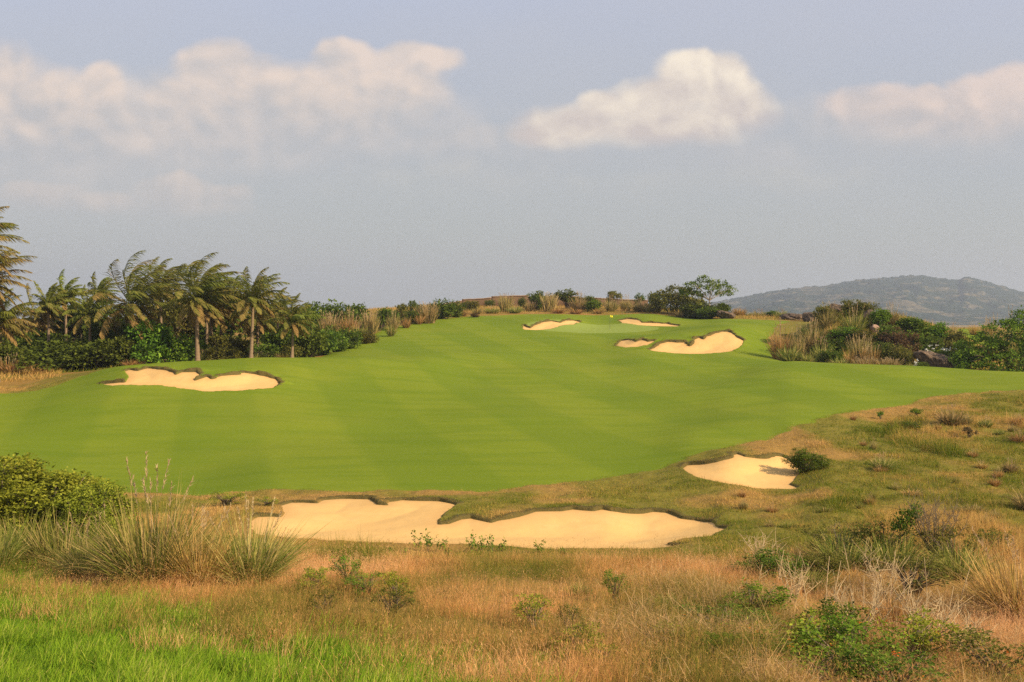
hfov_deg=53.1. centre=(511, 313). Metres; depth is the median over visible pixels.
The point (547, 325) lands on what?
sand bunker
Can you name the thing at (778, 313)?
grass tussock
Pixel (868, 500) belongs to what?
grass tussock
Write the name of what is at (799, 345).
grass tussock
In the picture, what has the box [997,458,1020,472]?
grass tussock
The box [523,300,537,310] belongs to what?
grass tussock
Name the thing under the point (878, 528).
shrub
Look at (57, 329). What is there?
tree
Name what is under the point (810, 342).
grass tussock
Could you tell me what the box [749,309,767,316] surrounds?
grass tussock
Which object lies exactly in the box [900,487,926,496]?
grass tussock
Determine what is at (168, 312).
tree
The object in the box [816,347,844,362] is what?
shrub
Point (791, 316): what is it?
rock
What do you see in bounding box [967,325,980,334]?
grass tussock
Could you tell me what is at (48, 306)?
coconut palm
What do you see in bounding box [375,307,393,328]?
shrub
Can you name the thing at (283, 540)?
grass tussock
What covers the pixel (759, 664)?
straw grass
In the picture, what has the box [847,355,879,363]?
grass tussock
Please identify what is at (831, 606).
flowering shrub
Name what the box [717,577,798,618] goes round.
flowering shrub
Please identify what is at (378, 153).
sky
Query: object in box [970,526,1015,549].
shrub
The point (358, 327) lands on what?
grass tussock
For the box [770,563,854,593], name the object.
grass tussock
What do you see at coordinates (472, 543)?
weed
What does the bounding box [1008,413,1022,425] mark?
grass tussock
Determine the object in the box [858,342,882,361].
grass tussock
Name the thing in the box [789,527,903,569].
grass tussock
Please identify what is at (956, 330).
grass tussock
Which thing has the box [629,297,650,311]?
grass tussock
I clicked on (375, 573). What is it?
leafy weed
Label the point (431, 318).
grass tussock
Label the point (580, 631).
leafy weed
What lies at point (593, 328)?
putting green
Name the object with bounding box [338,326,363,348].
shrub
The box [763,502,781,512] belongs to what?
grass tussock
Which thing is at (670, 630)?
leafy weed
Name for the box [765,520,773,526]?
grass tussock
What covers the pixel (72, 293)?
coconut palm
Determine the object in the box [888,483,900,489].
grass tussock
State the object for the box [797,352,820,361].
grass tussock
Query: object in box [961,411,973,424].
grass tussock
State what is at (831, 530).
grass tussock
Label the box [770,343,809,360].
grass tussock
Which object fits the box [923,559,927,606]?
dry stalk
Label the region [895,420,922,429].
tussock
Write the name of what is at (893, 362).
grass tussock
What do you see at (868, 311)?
rock
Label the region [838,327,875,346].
shrub
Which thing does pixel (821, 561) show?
shrub
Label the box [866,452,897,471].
grass tussock
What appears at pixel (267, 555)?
grass tussock
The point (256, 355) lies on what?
grass tussock
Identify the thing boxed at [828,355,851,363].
grass tussock
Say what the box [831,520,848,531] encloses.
grass tussock
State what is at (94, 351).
shrub
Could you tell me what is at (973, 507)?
grass tussock
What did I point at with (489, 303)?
shrub
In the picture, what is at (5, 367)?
grass tussock
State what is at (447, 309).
shrub
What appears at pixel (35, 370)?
grass tussock
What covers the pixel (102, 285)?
coconut palm
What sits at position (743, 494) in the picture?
grass tussock
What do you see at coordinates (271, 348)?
shrub
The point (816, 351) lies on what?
grass tussock
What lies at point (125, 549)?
grass tussock
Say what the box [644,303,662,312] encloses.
grass tussock
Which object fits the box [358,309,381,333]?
grass tussock
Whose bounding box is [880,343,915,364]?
shrub
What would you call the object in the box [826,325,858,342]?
shrub
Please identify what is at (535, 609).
leafy weed
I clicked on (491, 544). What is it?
weed
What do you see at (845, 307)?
shrub
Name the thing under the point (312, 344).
shrub
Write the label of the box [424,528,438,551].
weed
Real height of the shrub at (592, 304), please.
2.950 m
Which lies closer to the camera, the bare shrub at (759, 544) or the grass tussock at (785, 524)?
the bare shrub at (759, 544)
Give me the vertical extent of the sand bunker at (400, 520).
0.686 m
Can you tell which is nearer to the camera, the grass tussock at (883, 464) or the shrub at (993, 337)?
the grass tussock at (883, 464)
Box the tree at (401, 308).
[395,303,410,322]
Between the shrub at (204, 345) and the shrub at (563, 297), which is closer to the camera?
the shrub at (204, 345)
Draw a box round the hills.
[705,275,1023,324]
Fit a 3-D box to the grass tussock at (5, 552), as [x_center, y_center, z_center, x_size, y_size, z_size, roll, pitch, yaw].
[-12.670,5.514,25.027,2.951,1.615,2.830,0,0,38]
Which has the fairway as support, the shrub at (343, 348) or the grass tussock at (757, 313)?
the shrub at (343, 348)
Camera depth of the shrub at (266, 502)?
40.93 m
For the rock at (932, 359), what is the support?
on the ground at (16, 384)
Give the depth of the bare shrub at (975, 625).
16.08 m
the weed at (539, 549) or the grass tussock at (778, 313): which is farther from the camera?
the grass tussock at (778, 313)
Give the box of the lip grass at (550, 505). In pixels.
[99,317,800,545]
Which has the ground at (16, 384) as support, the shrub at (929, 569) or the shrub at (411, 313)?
the shrub at (929, 569)
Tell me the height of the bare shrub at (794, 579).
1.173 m
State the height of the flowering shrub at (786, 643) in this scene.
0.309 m
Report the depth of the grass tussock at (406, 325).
149.73 m
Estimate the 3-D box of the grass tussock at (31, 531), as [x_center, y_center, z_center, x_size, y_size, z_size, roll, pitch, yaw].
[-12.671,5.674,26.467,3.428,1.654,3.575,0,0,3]
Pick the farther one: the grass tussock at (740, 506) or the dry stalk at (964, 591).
the grass tussock at (740, 506)
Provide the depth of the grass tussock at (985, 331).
151.60 m
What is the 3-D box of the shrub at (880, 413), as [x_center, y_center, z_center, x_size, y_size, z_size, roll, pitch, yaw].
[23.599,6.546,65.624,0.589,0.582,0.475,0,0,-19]
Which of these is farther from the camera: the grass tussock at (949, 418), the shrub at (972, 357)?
the shrub at (972, 357)
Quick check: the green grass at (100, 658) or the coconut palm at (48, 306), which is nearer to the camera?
the green grass at (100, 658)
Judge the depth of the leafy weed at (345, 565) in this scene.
21.60 m
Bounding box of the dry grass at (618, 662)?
[0,525,1023,681]
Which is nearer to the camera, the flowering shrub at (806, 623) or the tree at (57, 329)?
the flowering shrub at (806, 623)
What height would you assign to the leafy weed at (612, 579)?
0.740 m
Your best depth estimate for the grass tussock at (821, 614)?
18.75 m
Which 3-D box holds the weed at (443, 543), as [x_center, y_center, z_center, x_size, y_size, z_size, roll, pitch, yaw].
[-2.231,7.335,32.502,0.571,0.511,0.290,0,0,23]
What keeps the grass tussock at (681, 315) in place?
on the fairway
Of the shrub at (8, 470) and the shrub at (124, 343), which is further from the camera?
the shrub at (124, 343)
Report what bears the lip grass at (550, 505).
on the ground at (16, 384)
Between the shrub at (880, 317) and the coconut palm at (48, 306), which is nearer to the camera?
the coconut palm at (48, 306)
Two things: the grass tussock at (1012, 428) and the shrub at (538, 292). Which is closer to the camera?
the grass tussock at (1012, 428)
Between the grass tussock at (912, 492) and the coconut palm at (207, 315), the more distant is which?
the coconut palm at (207, 315)
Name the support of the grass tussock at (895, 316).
on the ground at (16, 384)
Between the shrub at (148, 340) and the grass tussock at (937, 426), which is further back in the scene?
the shrub at (148, 340)
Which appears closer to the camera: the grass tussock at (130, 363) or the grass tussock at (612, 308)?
the grass tussock at (130, 363)
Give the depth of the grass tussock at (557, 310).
177.47 m
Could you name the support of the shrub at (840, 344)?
on the ground at (16, 384)
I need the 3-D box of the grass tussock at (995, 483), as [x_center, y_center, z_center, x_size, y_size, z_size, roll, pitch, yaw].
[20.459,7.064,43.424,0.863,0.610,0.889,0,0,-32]
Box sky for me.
[0,0,1023,318]
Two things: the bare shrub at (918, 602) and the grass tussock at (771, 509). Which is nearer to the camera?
the bare shrub at (918, 602)
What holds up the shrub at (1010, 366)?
on the ground at (16, 384)
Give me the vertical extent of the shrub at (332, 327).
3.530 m
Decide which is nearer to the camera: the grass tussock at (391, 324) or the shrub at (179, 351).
the shrub at (179, 351)
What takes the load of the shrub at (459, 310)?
on the fairway
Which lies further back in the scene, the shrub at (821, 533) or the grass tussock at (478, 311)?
the grass tussock at (478, 311)
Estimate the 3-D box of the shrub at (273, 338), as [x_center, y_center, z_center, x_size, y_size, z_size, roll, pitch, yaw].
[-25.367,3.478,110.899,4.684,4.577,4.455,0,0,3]
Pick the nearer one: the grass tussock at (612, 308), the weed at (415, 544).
the weed at (415, 544)
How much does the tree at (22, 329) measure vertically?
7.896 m
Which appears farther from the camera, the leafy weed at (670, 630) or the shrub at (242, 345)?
the shrub at (242, 345)
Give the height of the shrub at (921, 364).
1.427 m
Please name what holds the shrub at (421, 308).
on the ground at (16, 384)
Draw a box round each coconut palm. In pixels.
[0,206,29,277]
[0,250,36,310]
[0,288,44,381]
[16,283,71,333]
[26,280,77,341]
[46,269,90,340]
[62,284,118,345]
[75,272,122,327]
[78,250,187,362]
[129,257,194,322]
[154,252,250,360]
[186,277,236,355]
[187,263,245,343]
[204,282,246,336]
[215,266,291,357]
[229,287,291,346]
[260,283,306,329]
[262,293,325,357]
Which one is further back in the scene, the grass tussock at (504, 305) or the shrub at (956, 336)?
the grass tussock at (504, 305)
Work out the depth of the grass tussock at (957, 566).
25.86 m
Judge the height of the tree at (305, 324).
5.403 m
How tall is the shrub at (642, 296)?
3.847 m
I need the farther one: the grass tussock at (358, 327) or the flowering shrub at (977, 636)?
the grass tussock at (358, 327)
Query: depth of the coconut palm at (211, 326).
111.96 m
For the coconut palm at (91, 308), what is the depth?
103.45 m
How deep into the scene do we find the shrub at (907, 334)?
114.91 m
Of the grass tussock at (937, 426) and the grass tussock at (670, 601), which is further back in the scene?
the grass tussock at (937, 426)
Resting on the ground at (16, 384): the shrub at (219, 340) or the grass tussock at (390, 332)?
the shrub at (219, 340)
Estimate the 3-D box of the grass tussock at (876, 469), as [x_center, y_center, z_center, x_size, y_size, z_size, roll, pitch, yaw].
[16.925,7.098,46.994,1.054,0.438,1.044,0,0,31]
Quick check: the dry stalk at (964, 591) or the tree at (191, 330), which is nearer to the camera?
the dry stalk at (964, 591)
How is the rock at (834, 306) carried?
on the ground at (16, 384)
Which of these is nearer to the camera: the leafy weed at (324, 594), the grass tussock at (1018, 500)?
the leafy weed at (324, 594)
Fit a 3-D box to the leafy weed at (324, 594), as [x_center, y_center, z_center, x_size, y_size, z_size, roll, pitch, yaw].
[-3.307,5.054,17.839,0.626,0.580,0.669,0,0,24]
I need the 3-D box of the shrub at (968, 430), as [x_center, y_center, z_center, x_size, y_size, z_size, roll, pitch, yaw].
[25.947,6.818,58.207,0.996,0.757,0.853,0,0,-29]
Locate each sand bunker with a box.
[105,368,277,390]
[252,499,722,548]
[523,321,578,329]
[617,340,653,346]
[619,319,676,325]
[651,332,742,353]
[683,454,798,488]
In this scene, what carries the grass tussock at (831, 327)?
on the ground at (16, 384)
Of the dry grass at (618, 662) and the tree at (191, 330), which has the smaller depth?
the dry grass at (618, 662)
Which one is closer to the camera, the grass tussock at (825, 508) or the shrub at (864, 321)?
the grass tussock at (825, 508)
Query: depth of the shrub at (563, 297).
193.29 m
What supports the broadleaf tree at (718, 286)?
on the ground at (16, 384)
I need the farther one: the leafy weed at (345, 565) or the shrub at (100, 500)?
the shrub at (100, 500)
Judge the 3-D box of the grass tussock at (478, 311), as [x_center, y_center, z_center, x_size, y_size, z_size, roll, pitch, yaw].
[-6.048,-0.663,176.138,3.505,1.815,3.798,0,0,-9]
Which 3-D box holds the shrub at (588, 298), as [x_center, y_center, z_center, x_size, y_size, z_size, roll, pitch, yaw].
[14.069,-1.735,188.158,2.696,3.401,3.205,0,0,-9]
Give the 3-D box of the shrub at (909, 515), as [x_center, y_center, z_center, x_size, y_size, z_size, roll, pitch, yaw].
[11.008,5.538,27.558,2.104,2.576,2.001,0,0,0]
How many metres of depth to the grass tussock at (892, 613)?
19.92 m
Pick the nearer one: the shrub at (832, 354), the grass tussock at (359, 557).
the grass tussock at (359, 557)
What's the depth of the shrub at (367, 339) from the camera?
129.41 m
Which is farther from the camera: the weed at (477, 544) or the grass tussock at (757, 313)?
the grass tussock at (757, 313)
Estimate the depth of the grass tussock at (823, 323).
120.53 m
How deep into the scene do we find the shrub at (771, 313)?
176.58 m
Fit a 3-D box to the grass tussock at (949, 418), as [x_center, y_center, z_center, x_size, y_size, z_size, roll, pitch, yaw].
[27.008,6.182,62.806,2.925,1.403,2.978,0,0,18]
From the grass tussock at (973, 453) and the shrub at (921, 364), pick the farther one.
the shrub at (921, 364)
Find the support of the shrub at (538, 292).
on the ground at (16, 384)
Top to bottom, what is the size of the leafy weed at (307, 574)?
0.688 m
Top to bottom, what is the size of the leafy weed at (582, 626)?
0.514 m
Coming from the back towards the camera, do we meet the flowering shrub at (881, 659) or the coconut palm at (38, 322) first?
the coconut palm at (38, 322)
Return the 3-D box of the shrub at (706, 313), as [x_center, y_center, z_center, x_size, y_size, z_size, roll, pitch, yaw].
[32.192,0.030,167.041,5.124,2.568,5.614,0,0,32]
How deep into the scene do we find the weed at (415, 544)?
31.84 m
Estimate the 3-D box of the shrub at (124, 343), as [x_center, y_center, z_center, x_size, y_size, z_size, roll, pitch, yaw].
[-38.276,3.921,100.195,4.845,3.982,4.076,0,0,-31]
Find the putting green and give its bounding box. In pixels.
[524,319,658,332]
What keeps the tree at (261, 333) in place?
on the ground at (16, 384)
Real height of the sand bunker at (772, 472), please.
0.711 m
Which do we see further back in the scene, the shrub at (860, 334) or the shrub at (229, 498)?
the shrub at (860, 334)
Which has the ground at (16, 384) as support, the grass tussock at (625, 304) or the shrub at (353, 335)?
the grass tussock at (625, 304)
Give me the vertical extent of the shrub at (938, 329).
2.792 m
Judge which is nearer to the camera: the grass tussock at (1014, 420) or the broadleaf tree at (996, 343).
the grass tussock at (1014, 420)
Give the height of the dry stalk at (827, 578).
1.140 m
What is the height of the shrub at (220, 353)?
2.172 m
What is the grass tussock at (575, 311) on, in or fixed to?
on the ground at (16, 384)
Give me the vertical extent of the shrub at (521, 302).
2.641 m
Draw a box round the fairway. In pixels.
[0,314,1023,495]
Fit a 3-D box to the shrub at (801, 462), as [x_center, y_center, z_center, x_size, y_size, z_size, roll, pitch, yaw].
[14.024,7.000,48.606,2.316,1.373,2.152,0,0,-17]
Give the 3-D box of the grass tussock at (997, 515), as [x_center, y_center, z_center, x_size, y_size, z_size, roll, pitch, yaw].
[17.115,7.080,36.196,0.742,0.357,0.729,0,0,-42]
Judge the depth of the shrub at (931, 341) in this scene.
113.12 m
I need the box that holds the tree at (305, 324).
[280,310,317,336]
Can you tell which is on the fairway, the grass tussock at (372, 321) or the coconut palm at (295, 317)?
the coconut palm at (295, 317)
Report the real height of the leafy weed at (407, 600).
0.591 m
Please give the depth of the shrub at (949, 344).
114.74 m
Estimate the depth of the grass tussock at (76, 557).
23.25 m
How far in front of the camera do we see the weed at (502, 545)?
32.35 m
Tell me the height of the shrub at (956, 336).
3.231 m
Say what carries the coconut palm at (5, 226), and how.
on the ground at (16, 384)
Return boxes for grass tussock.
[0,353,37,374]
[0,501,121,563]
[0,506,82,565]
[0,511,54,569]
[18,365,62,373]
[31,503,133,582]
[43,451,254,589]
[120,358,140,365]
[133,505,262,585]
[158,493,339,587]
[194,349,212,360]
[253,350,270,357]
[264,527,297,565]
[272,351,289,357]
[318,310,344,331]
[338,307,361,330]
[347,553,370,562]
[349,318,367,332]
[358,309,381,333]
[383,310,400,329]
[385,324,399,335]
[399,316,412,327]
[411,314,428,323]
[412,301,440,323]
[470,307,485,313]
[484,306,500,313]
[497,293,515,311]
[506,303,524,313]
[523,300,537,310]
[539,291,559,311]
[549,307,567,313]
[560,582,600,595]
[566,292,588,310]
[568,308,587,313]
[589,308,604,313]
[602,297,620,311]
[618,294,634,310]
[624,592,712,612]
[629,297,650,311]
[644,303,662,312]
[673,311,684,317]
[731,307,747,316]
[738,500,746,509]
[739,489,746,497]
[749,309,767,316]
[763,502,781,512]
[764,317,793,360]
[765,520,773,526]
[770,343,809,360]
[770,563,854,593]
[773,307,790,316]
[778,521,795,527]
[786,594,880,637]
[787,323,809,360]
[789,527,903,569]
[796,316,835,352]
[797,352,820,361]
[810,337,836,362]
[814,505,833,511]
[815,302,839,327]
[824,323,843,338]
[824,524,838,533]
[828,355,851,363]
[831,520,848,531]
[838,302,870,331]
[840,349,858,363]
[840,524,952,572]
[841,574,957,631]
[844,332,875,358]
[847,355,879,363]
[854,501,864,508]
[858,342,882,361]
[863,495,876,504]
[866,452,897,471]
[868,438,877,449]
[869,464,889,471]
[874,357,905,364]
[884,302,901,327]
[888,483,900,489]
[899,535,1016,580]
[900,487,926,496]
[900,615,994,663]
[924,526,1023,620]
[929,403,970,425]
[934,423,942,429]
[947,322,964,338]
[956,501,987,512]
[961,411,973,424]
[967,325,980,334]
[967,448,980,456]
[974,415,994,427]
[974,459,987,468]
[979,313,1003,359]
[980,317,997,335]
[982,473,1002,486]
[988,509,1002,517]
[990,466,1005,477]
[991,428,1007,434]
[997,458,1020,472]
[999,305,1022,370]
[1005,480,1023,510]
[1006,425,1016,430]
[1006,429,1023,442]
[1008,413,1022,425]
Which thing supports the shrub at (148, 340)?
on the ground at (16, 384)
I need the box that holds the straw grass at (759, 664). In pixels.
[523,540,1023,681]
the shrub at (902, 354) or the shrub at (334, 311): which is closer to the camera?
the shrub at (902, 354)
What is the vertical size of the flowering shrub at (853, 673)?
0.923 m
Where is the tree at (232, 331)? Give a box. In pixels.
[191,307,255,350]
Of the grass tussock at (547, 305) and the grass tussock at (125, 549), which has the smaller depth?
the grass tussock at (125, 549)
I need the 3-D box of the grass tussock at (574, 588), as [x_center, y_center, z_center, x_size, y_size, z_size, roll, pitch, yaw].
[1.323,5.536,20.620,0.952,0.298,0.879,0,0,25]
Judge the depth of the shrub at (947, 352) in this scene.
109.96 m
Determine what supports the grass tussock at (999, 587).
on the ground at (16, 384)
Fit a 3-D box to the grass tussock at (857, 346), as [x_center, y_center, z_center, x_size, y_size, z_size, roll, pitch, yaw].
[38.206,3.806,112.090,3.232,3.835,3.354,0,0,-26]
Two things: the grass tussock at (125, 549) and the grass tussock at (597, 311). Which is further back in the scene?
the grass tussock at (597, 311)
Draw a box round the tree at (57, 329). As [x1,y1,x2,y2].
[40,316,77,343]
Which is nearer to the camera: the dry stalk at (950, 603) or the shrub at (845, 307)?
the dry stalk at (950, 603)
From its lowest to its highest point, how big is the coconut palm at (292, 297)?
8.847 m
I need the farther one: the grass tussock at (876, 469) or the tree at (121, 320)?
the tree at (121, 320)
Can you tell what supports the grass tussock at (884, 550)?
on the ground at (16, 384)
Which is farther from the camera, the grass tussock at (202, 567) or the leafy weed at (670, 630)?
the grass tussock at (202, 567)
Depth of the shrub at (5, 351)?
99.30 m
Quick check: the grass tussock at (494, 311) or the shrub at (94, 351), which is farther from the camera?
the grass tussock at (494, 311)
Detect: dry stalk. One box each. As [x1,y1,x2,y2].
[822,556,831,608]
[841,543,850,587]
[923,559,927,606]
[944,586,957,623]
[960,568,969,617]
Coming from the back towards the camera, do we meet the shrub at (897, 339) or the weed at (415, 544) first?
the shrub at (897, 339)
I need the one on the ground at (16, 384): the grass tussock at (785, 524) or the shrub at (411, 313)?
the grass tussock at (785, 524)
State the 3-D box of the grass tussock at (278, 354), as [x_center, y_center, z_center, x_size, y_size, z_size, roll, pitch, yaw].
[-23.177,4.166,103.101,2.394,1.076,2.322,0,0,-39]
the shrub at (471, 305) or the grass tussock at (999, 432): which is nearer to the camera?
the grass tussock at (999, 432)
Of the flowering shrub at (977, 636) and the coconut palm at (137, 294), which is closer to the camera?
the flowering shrub at (977, 636)
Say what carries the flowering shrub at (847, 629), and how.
on the ground at (16, 384)
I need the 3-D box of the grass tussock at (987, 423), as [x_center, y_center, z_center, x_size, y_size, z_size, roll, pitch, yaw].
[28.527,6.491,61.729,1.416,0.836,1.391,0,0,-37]
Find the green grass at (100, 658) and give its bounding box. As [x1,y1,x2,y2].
[0,558,612,681]
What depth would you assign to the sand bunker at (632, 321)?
158.04 m
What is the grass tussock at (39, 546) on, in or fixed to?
on the ground at (16, 384)
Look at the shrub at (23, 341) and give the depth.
106.72 m
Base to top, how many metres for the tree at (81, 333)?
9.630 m
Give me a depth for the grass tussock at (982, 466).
47.96 m
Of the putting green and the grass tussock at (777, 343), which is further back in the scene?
the putting green
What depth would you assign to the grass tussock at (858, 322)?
118.51 m
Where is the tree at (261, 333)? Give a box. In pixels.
[246,308,291,345]
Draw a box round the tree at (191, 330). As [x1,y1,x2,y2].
[176,316,218,341]
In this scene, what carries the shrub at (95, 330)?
on the ground at (16, 384)
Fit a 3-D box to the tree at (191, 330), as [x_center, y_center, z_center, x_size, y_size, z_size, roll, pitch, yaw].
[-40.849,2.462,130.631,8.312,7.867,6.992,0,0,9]
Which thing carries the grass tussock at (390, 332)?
on the fairway
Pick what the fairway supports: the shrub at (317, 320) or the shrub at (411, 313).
the shrub at (411, 313)
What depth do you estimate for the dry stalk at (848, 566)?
24.01 m
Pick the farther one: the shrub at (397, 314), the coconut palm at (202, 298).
the shrub at (397, 314)
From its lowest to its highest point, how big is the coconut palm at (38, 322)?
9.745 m
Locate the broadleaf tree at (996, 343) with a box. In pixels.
[946,305,1023,371]
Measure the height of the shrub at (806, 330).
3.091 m
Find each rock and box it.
[716,310,735,318]
[780,313,802,320]
[802,312,816,321]
[830,303,842,314]
[862,309,874,322]
[870,324,878,332]
[913,350,956,367]
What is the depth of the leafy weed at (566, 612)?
15.84 m
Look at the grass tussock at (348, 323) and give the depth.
138.53 m
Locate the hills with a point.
(967, 301)
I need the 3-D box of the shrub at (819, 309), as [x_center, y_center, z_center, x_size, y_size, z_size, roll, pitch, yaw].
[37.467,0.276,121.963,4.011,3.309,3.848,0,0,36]
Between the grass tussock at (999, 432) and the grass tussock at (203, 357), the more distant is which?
the grass tussock at (203, 357)
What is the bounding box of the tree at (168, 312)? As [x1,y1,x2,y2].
[139,297,193,339]
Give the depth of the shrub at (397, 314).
155.70 m
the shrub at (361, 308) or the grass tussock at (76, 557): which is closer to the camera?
the grass tussock at (76, 557)
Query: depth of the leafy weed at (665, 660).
12.65 m
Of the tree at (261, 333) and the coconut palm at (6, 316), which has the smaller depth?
the coconut palm at (6, 316)
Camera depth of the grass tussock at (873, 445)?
52.95 m
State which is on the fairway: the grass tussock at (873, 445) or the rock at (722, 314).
the rock at (722, 314)
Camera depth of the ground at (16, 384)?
42.45 m
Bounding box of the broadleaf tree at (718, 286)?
[678,275,737,304]
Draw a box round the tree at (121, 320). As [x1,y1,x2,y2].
[86,304,144,349]
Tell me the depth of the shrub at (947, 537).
27.06 m
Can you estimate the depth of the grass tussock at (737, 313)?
180.40 m
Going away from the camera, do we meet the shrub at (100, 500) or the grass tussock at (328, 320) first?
the shrub at (100, 500)
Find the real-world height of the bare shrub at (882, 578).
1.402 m
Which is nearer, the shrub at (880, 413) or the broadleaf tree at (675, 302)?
the shrub at (880, 413)
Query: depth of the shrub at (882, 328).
115.75 m
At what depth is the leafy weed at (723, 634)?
13.71 m
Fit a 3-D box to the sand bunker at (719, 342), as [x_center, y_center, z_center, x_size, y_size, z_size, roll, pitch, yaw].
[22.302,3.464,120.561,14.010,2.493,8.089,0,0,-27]
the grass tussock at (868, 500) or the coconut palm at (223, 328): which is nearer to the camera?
the grass tussock at (868, 500)
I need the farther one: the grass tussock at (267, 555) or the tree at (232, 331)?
the tree at (232, 331)
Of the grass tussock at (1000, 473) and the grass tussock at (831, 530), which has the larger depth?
the grass tussock at (1000, 473)
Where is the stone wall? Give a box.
[432,295,647,306]
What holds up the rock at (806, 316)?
on the ground at (16, 384)
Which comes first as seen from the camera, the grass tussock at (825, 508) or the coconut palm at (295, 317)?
the grass tussock at (825, 508)
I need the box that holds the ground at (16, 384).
[0,306,1023,681]
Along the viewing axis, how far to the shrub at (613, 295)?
191.60 m
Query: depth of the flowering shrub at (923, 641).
15.59 m
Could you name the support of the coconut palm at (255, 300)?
on the ground at (16, 384)
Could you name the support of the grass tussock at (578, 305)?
on the ground at (16, 384)
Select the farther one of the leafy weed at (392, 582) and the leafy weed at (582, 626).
the leafy weed at (392, 582)
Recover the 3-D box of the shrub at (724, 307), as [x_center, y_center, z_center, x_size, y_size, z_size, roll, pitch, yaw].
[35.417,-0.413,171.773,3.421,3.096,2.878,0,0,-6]
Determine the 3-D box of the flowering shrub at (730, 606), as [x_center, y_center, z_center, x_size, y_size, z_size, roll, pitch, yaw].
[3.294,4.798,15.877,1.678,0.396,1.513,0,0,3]
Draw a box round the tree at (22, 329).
[0,315,62,345]
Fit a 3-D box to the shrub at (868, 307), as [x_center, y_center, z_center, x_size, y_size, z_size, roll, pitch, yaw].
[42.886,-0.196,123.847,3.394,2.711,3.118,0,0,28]
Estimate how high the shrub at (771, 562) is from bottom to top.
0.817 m
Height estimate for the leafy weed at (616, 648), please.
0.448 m
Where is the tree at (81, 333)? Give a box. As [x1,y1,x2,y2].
[50,297,96,346]
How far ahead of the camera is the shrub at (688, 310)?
169.49 m
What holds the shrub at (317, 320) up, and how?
on the ground at (16, 384)
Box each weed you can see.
[288,566,330,594]
[306,588,340,615]
[328,554,362,585]
[341,568,384,594]
[366,583,417,617]
[379,570,414,601]
[408,530,425,551]
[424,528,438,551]
[435,539,448,549]
[466,534,476,551]
[474,535,486,549]
[483,534,494,553]
[498,536,505,550]
[512,592,556,626]
[533,540,545,552]
[550,621,604,656]
[557,601,583,625]
[567,622,589,644]
[572,635,620,667]
[600,568,630,600]
[642,649,677,673]
[653,620,696,642]
[696,631,725,657]
[713,632,740,652]
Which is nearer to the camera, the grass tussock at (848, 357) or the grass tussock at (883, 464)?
the grass tussock at (883, 464)
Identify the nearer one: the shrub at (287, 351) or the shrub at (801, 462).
the shrub at (801, 462)
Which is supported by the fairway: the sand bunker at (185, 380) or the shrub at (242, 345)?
the sand bunker at (185, 380)
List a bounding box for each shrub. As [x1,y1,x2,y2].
[0,338,30,366]
[0,452,62,535]
[0,466,134,538]
[2,328,70,362]
[13,334,104,373]
[42,480,139,537]
[51,338,137,370]
[85,322,134,343]
[96,333,142,367]
[122,319,176,363]
[153,331,203,361]
[181,338,210,360]
[201,334,237,358]
[203,344,248,359]
[209,491,247,505]
[216,333,259,357]
[245,342,282,356]
[254,327,295,353]
[254,496,278,505]
[278,323,331,356]
[280,343,304,357]
[300,301,329,328]
[301,325,349,355]
[311,298,368,329]
[315,323,339,331]
[333,336,348,351]
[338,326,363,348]
[344,301,371,327]
[357,328,379,343]
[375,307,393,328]
[379,308,401,324]
[401,310,420,323]
[415,304,430,313]
[427,298,457,318]
[449,300,467,317]
[459,300,479,309]
[484,300,495,306]
[517,297,526,307]
[525,290,546,308]
[529,294,542,310]
[548,288,582,308]
[583,295,596,308]
[583,299,602,311]
[606,290,622,305]
[633,293,645,304]
[673,601,778,632]
[678,300,717,318]
[695,306,720,318]
[704,627,801,662]
[715,302,731,311]
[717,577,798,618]
[725,545,810,581]
[738,525,787,554]
[744,607,856,665]
[758,638,906,681]
[764,310,778,316]
[766,546,820,605]
[781,447,832,473]
[790,596,877,643]
[793,550,850,580]
[793,610,918,680]
[795,516,869,556]
[796,327,825,351]
[810,336,851,352]
[811,302,844,325]
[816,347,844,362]
[824,642,957,681]
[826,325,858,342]
[826,563,897,642]
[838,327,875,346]
[839,298,869,317]
[845,316,872,326]
[849,516,926,550]
[851,539,917,602]
[854,302,880,317]
[859,550,959,597]
[859,605,966,669]
[866,308,892,325]
[868,340,893,361]
[869,323,904,345]
[876,326,922,352]
[876,411,883,418]
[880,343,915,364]
[881,478,972,563]
[890,579,972,639]
[894,316,930,334]
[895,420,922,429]
[899,330,927,350]
[909,408,922,415]
[911,332,944,351]
[914,359,929,365]
[917,521,983,561]
[920,321,950,340]
[925,345,958,360]
[931,605,996,658]
[936,337,972,351]
[937,624,1023,681]
[944,328,968,346]
[956,345,979,368]
[959,427,978,437]
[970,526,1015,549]
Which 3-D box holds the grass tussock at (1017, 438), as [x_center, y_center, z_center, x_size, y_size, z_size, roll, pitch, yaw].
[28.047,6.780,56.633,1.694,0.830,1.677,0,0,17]
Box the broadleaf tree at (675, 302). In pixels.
[641,284,706,313]
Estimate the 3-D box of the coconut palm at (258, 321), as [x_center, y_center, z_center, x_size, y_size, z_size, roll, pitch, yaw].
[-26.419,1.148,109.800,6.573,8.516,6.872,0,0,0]
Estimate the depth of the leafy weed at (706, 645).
13.55 m
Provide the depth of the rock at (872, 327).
118.72 m
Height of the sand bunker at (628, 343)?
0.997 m
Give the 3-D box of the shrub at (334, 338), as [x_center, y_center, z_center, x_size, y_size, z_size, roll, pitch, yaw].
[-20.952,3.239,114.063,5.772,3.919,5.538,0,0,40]
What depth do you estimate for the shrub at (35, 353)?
101.07 m

